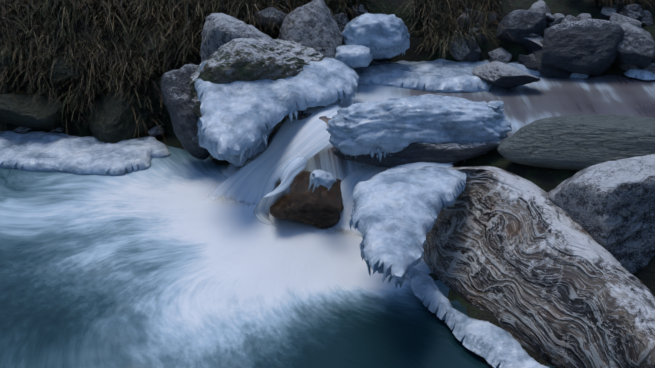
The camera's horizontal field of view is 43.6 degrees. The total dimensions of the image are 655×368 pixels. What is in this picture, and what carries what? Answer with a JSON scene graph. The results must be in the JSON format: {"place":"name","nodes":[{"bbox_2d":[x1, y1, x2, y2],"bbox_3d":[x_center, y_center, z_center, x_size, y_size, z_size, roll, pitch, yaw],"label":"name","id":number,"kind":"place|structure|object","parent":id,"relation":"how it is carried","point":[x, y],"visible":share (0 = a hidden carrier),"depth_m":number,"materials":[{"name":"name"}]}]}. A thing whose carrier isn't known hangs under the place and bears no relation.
{"place":"outdoors","nodes":[
{"label":"outdoors","id":0,"kind":"place"},
{"bbox_2d":[0,146,554,367],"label":"pool water","id":1,"kind":"structure","parent":0,"point":[160,263],"depth_m":3.03,"materials":[{"name":"white liquid"}]},
{"bbox_2d":[161,64,210,159],"bbox_3d":[-0.594,-0.332,3.868,0.309,0.432,0.329,-22,28,2],"label":"rock","id":2,"kind":"object","parent":1,"relation":"on","point":[176,92],"visible":0.42,"depth_m":3.79,"materials":[{"name":"grey stone"}]},
{"bbox_2d":[254,156,307,225],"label":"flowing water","id":3,"kind":"structure","parent":1,"relation":"on","point":[291,169],"depth_m":3.24,"materials":[{"name":"liquid"}]},
{"bbox_2d":[270,171,343,227],"bbox_3d":[-0.066,0.058,3.402,0.324,0.181,0.378,5,27,9],"label":"rock","id":4,"kind":"object","parent":1,"relation":"on","point":[320,206],"visible":0.67,"depth_m":3.29,"materials":[{"name":"brown stone"}]},
{"bbox_2d":[308,170,336,192],"bbox_3d":[-0.017,-0.017,3.227,0.110,0.079,0.095,4,27,7],"label":"ice cap","id":5,"kind":"object","parent":4,"relation":"on","point":[318,178],"visible":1,"depth_m":3.20,"materials":[{"name":"white ice"}]},
{"bbox_2d":[406,267,548,367],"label":"ice","id":6,"kind":"structure","parent":1,"relation":"on","point":[494,346],"depth_m":2.69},
{"bbox_2d":[0,0,654,148],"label":"bank grass","id":7,"kind":"structure","parent":0,"point":[446,14],"depth_m":4.21,"materials":[{"name":"brown plant"}]},
{"bbox_2d":[150,77,169,115],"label":"bank rock","id":8,"kind":"object","parent":7,"relation":"on","point":[158,97],"visible":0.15,"depth_m":4.19,"materials":[{"name":"black stone"}]},
{"bbox_2d":[352,4,367,18],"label":"bank rock","id":9,"kind":"object","parent":7,"relation":"on","point":[360,11],"visible":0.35,"depth_m":4.25,"materials":[{"name":"grey stone"}]},
{"bbox_2d":[449,31,469,38],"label":"rock","id":10,"kind":"object","parent":7,"relation":"on","point":[458,35],"visible":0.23,"depth_m":4.27,"materials":[{"name":"grey stone"}]},
{"bbox_2d":[0,0,654,365],"bbox_3d":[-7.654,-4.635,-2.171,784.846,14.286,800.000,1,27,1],"label":"ground","id":11,"kind":"structure","parent":0,"point":[547,180],"depth_m":4.25,"materials":[{"name":"soil"}]},
{"bbox_2d":[13,126,36,133],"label":"bank rock","id":12,"kind":"object","parent":11,"relation":"on","point":[20,130],"visible":0.31,"depth_m":4.19,"materials":[{"name":"grey stone"}]},
{"bbox_2d":[0,94,65,130],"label":"bank rock","id":13,"kind":"object","parent":11,"relation":"on","point":[21,112],"visible":0.85,"depth_m":4.11,"materials":[{"name":"grey stone"}]},
{"bbox_2d":[50,127,63,132],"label":"bank rock","id":14,"kind":"object","parent":11,"relation":"on","point":[59,130],"visible":0.38,"depth_m":4.23,"materials":[{"name":"grey stone"}]},
{"bbox_2d":[47,55,95,83],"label":"bank rock","id":15,"kind":"object","parent":11,"relation":"on","point":[66,70],"visible":0.67,"depth_m":4.13,"materials":[{"name":"grey stone"}]},
{"bbox_2d":[0,131,169,174],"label":"ice shelf","id":16,"kind":"object","parent":11,"relation":"on","point":[52,152],"visible":0.94,"depth_m":3.98,"materials":[{"name":"white ice"}]},
{"bbox_2d":[89,88,154,142],"bbox_3d":[-1.039,-0.356,4.245,0.280,0.281,0.425,21,34,35],"label":"bank rock","id":17,"kind":"object","parent":11,"relation":"on","point":[111,123],"visible":0.73,"depth_m":4.12,"materials":[{"name":"grey stone"}]},
{"bbox_2d":[147,125,165,136],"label":"bank rock","id":18,"kind":"object","parent":11,"relation":"on","point":[154,131],"visible":0.92,"depth_m":4.20,"materials":[{"name":"grey stone"}]},
{"bbox_2d":[141,27,176,57],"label":"bank rock","id":19,"kind":"object","parent":11,"relation":"on","point":[144,47],"visible":0.5,"depth_m":4.18,"materials":[{"name":"grey stone"}]},
{"bbox_2d":[192,117,273,166],"bbox_3d":[-0.415,-0.294,3.732,0.377,0.397,0.171,24,5,17],"label":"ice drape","id":20,"kind":"object","parent":11,"relation":"on","point":[257,148],"visible":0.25,"depth_m":3.71,"materials":[{"name":"white ice"}]},
{"bbox_2d":[200,13,277,62],"bbox_3d":[-0.425,-0.604,3.969,0.398,0.401,0.387,9,22,-24],"label":"rock","id":21,"kind":"object","parent":11,"relation":"on","point":[220,30],"visible":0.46,"depth_m":3.79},
{"bbox_2d":[189,38,325,136],"bbox_3d":[-0.295,-0.454,3.889,0.721,0.518,0.586,1,26,-12],"label":"rock","id":22,"kind":"object","parent":11,"relation":"on","point":[244,59],"visible":0.38,"depth_m":3.65,"materials":[{"name":"grey stone"}]},
{"bbox_2d":[194,57,358,163],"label":"ice","id":23,"kind":"structure","parent":22,"relation":"on","point":[238,117],"depth_m":3.54,"materials":[{"name":"white ice"}]},
{"bbox_2d":[253,7,287,29],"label":"rock","id":24,"kind":"object","parent":11,"relation":"on","point":[275,23],"visible":0.48,"depth_m":4.10,"materials":[{"name":"grey stone"}]},
{"bbox_2d":[280,7,294,13],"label":"bank rock","id":25,"kind":"object","parent":11,"relation":"on","point":[287,10],"visible":0.12,"depth_m":4.18,"materials":[{"name":"grey stone"}]},
{"bbox_2d":[277,0,342,58],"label":"rock","id":26,"kind":"object","parent":11,"relation":"on","point":[316,24],"visible":0.48,"depth_m":4.00,"materials":[{"name":"grey stone"}]},
{"bbox_2d":[333,13,348,32],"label":"rock","id":27,"kind":"object","parent":11,"relation":"on","point":[341,24],"visible":0.19,"depth_m":4.17,"materials":[{"name":"grey stone"}]},
{"bbox_2d":[221,110,461,236],"bbox_3d":[0.044,-0.031,3.671,1.228,0.637,1.358,15,31,27],"label":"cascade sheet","id":28,"kind":"object","parent":11,"relation":"on","point":[335,166],"visible":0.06,"depth_m":3.49,"materials":[{"name":"liquid"}]},
{"bbox_2d":[204,104,340,205],"bbox_3d":[-0.200,-0.097,3.564,0.501,0.347,0.825,23,35,37],"label":"chute","id":29,"kind":"object","parent":28,"relation":"on","point":[254,181],"visible":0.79,"depth_m":3.56,"materials":[{"name":"liquid"}]},
{"bbox_2d":[326,162,453,237],"bbox_3d":[0.191,0.035,3.314,0.712,0.338,0.472,1,27,1],"label":"chute","id":30,"kind":"object","parent":28,"relation":"on","point":[351,181],"visible":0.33,"depth_m":3.37,"materials":[{"name":"liquid"}]},
{"bbox_2d":[342,13,409,58],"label":"ice","id":31,"kind":"structure","parent":11,"relation":"on","point":[380,36],"depth_m":4.04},
{"bbox_2d":[335,44,372,67],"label":"ice","id":32,"kind":"structure","parent":31,"relation":"attached to","point":[354,56],"depth_m":3.96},
{"bbox_2d":[333,134,507,167],"bbox_3d":[0.379,-0.178,3.450,0.716,0.165,0.490,-2,27,-3],"label":"boulder","id":33,"kind":"object","parent":11,"relation":"on","point":[416,152],"visible":0.4,"depth_m":3.26,"materials":[{"name":"grey stone"}]},
{"bbox_2d":[326,95,511,161],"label":"ice block","id":34,"kind":"structure","parent":33,"relation":"on","point":[387,126],"depth_m":3.26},
{"bbox_2d":[487,101,504,109],"bbox_3d":[0.685,-0.321,3.341,0.070,0.022,0.086,16,31,28],"label":"ice chunk","id":35,"kind":"object","parent":34,"relation":"on","point":[497,105],"visible":0.96,"depth_m":3.33,"materials":[{"name":"white ice"}]},
{"bbox_2d":[455,13,471,30],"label":"rock","id":36,"kind":"object","parent":11,"relation":"on","point":[465,17],"visible":0.31,"depth_m":4.33,"materials":[{"name":"grey stone"}]},
{"bbox_2d":[448,37,480,59],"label":"rock","id":37,"kind":"object","parent":11,"relation":"on","point":[460,55],"visible":0.56,"depth_m":4.25,"materials":[{"name":"grey stone"}]},
{"bbox_2d":[464,36,481,61],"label":"rock","id":38,"kind":"object","parent":11,"relation":"on","point":[472,55],"visible":0.75,"depth_m":4.24,"materials":[{"name":"grey stone"}]},
{"bbox_2d":[467,27,481,35],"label":"rock","id":39,"kind":"object","parent":11,"relation":"on","point":[477,30],"visible":0.27,"depth_m":4.31,"materials":[{"name":"grey stone"}]},
{"bbox_2d":[464,9,488,31],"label":"rock","id":40,"kind":"object","parent":11,"relation":"on","point":[478,12],"visible":0.21,"depth_m":4.38,"materials":[{"name":"grey stone"}]},
{"bbox_2d":[472,32,489,44],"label":"rock","id":41,"kind":"object","parent":11,"relation":"on","point":[483,39],"visible":0.69,"depth_m":4.30,"materials":[{"name":"grey stone"}]},
{"bbox_2d":[487,11,495,22],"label":"rock","id":42,"kind":"object","parent":11,"relation":"on","point":[490,17],"visible":0.46,"depth_m":4.40,"materials":[{"name":"grey stone"}]},
{"bbox_2d":[332,75,654,136],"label":"water","id":43,"kind":"structure","parent":11,"relation":"on","point":[529,103],"depth_m":3.95,"materials":[{"name":"grey liquid"}]},
{"bbox_2d":[351,59,589,92],"bbox_3d":[0.750,-0.569,4.184,1.357,0.071,0.465,1,27,1],"label":"ice shelf","id":44,"kind":"object","parent":43,"relation":"on","point":[438,75],"visible":0.52,"depth_m":4.09,"materials":[{"name":"white ice"}]},
{"bbox_2d":[373,57,392,61],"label":"bank rock","id":45,"kind":"object","parent":44,"relation":"on","point":[383,59],"visible":0.31,"depth_m":4.29,"materials":[{"name":"black stone"}]},
{"bbox_2d":[488,48,508,62],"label":"rock","id":46,"kind":"object","parent":44,"relation":"on","point":[499,54],"visible":0.65,"depth_m":4.24,"materials":[{"name":"grey stone"}]},
{"bbox_2d":[489,52,511,63],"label":"rock","id":47,"kind":"object","parent":44,"relation":"on","point":[507,59],"visible":0.33,"depth_m":4.25,"materials":[{"name":"grey stone"}]},
{"bbox_2d":[518,55,526,63],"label":"rock","id":48,"kind":"object","parent":44,"relation":"on","point":[521,60],"visible":0.42,"depth_m":4.22,"materials":[{"name":"grey stone"}]},
{"bbox_2d":[522,53,537,70],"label":"rock","id":49,"kind":"object","parent":44,"relation":"on","point":[530,63],"visible":0.46,"depth_m":4.20,"materials":[{"name":"grey stone"}]},
{"bbox_2d":[472,61,539,86],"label":"shelf rock","id":50,"kind":"object","parent":43,"relation":"on","point":[498,73],"visible":1,"depth_m":3.95,"materials":[{"name":"grey stone"}]},
{"bbox_2d":[529,48,572,78],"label":"rock","id":51,"kind":"object","parent":43,"relation":"on","point":[549,72],"visible":0.44,"depth_m":4.17,"materials":[{"name":"grey stone"}]},
{"bbox_2d":[541,19,624,75],"bbox_3d":[1.318,-0.700,4.204,0.412,0.302,0.329,8,28,15],"label":"rock","id":52,"kind":"object","parent":43,"relation":"on","point":[587,46],"visible":0.96,"depth_m":4.09,"materials":[{"name":"grey stone"}]},
{"bbox_2d":[623,68,654,79],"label":"ice shelf","id":53,"kind":"object","parent":43,"relation":"on","point":[642,74],"visible":0.73,"depth_m":4.14,"materials":[{"name":"white ice"}]},
{"bbox_2d":[643,63,654,73],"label":"rock","id":54,"kind":"object","parent":53,"relation":"on","point":[651,67],"visible":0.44,"depth_m":4.12,"materials":[{"name":"grey stone"}]},
{"bbox_2d":[496,10,546,46],"bbox_3d":[1.022,-0.813,4.294,0.268,0.201,0.191,1,27,2],"label":"rock","id":55,"kind":"object","parent":11,"relation":"on","point":[518,25],"visible":0.98,"depth_m":4.23,"materials":[{"name":"grey stone"}]},
{"bbox_2d":[523,36,542,50],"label":"rock","id":56,"kind":"object","parent":11,"relation":"on","point":[530,43],"visible":0.48,"depth_m":4.23,"materials":[{"name":"grey stone"}]},
{"bbox_2d":[422,166,654,367],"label":"foreground rock","id":57,"kind":"object","parent":11,"relation":"on","point":[528,264],"visible":0.71,"depth_m":2.74,"materials":[{"name":"stone"}]},
{"bbox_2d":[349,166,466,287],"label":"ice","id":58,"kind":"structure","parent":57,"relation":"on","point":[395,214],"depth_m":2.84,"materials":[{"name":"white ice"}]},
{"bbox_2d":[529,0,550,13],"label":"rock","id":59,"kind":"object","parent":11,"relation":"on","point":[540,6],"visible":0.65,"depth_m":4.37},
{"bbox_2d":[546,13,554,22],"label":"rock","id":60,"kind":"object","parent":11,"relation":"on","point":[549,17],"visible":0.52,"depth_m":4.34,"materials":[{"name":"grey stone"}]},
{"bbox_2d":[547,13,565,26],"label":"rock","id":61,"kind":"object","parent":11,"relation":"on","point":[559,18],"visible":0.73,"depth_m":4.34,"materials":[{"name":"grey stone"}]},
{"bbox_2d":[565,15,577,21],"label":"rock","id":62,"kind":"object","parent":11,"relation":"on","point":[570,18],"visible":0.35,"depth_m":4.33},
{"bbox_2d":[497,114,654,170],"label":"rock","id":63,"kind":"object","parent":11,"relation":"on","point":[579,142],"visible":0.85,"depth_m":3.15,"materials":[{"name":"grey stone"}]},
{"bbox_2d":[576,13,591,20],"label":"rock","id":64,"kind":"object","parent":11,"relation":"on","point":[581,16],"visible":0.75,"depth_m":4.36,"materials":[{"name":"grey stone"}]},
{"bbox_2d":[547,154,654,273],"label":"pale rock","id":65,"kind":"object","parent":11,"relation":"on","point":[609,206],"visible":0.6,"depth_m":2.79,"materials":[{"name":"grey stone"}]},
{"bbox_2d":[598,0,610,7],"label":"rock","id":66,"kind":"object","parent":11,"relation":"on","point":[603,4],"visible":0.42,"depth_m":4.41,"materials":[{"name":"grey stone"}]},
{"bbox_2d":[600,6,617,20],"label":"rock","id":67,"kind":"object","parent":11,"relation":"on","point":[605,14],"visible":0.77,"depth_m":4.36,"materials":[{"name":"grey stone"}]},
{"bbox_2d":[610,1,624,9],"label":"rock","id":68,"kind":"object","parent":11,"relation":"on","point":[615,6],"visible":0.35,"depth_m":4.40,"materials":[{"name":"grey stone"}]},
{"bbox_2d":[609,12,641,27],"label":"rock","id":69,"kind":"object","parent":11,"relation":"on","point":[616,18],"visible":0.31,"depth_m":4.28,"materials":[{"name":"grey stone"}]},
{"bbox_2d":[618,4,643,20],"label":"rock","id":70,"kind":"object","parent":69,"relation":"on","point":[635,11],"visible":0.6,"depth_m":4.32,"materials":[{"name":"grey stone"}]},
{"bbox_2d":[616,61,637,69],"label":"rock","id":71,"kind":"object","parent":11,"relation":"on","point":[628,66],"visible":0.25,"depth_m":4.17,"materials":[{"name":"grey stone"}]},
{"bbox_2d":[619,23,643,30],"bbox_3d":[1.571,-0.776,4.271,0.180,0.120,0.165,32,43,22],"label":"snow patch","id":72,"kind":"object","parent":11,"relation":"on","point":[633,27],"visible":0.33,"depth_m":4.23,"materials":[{"name":"white snow"}]},
{"bbox_2d":[616,24,654,66],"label":"rock","id":73,"kind":"object","parent":11,"relation":"on","point":[634,47],"visible":0.56,"depth_m":4.11,"materials":[{"name":"grey stone"}]},
{"bbox_2d":[639,11,652,26],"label":"rock","id":74,"kind":"object","parent":11,"relation":"on","point":[647,20],"visible":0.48,"depth_m":4.34,"materials":[{"name":"grey stone"}]},
{"bbox_2d":[637,57,654,69],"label":"rock","id":75,"kind":"object","parent":11,"relation":"on","point":[642,67],"visible":0.15,"depth_m":4.14,"materials":[{"name":"grey stone"}]}
]}

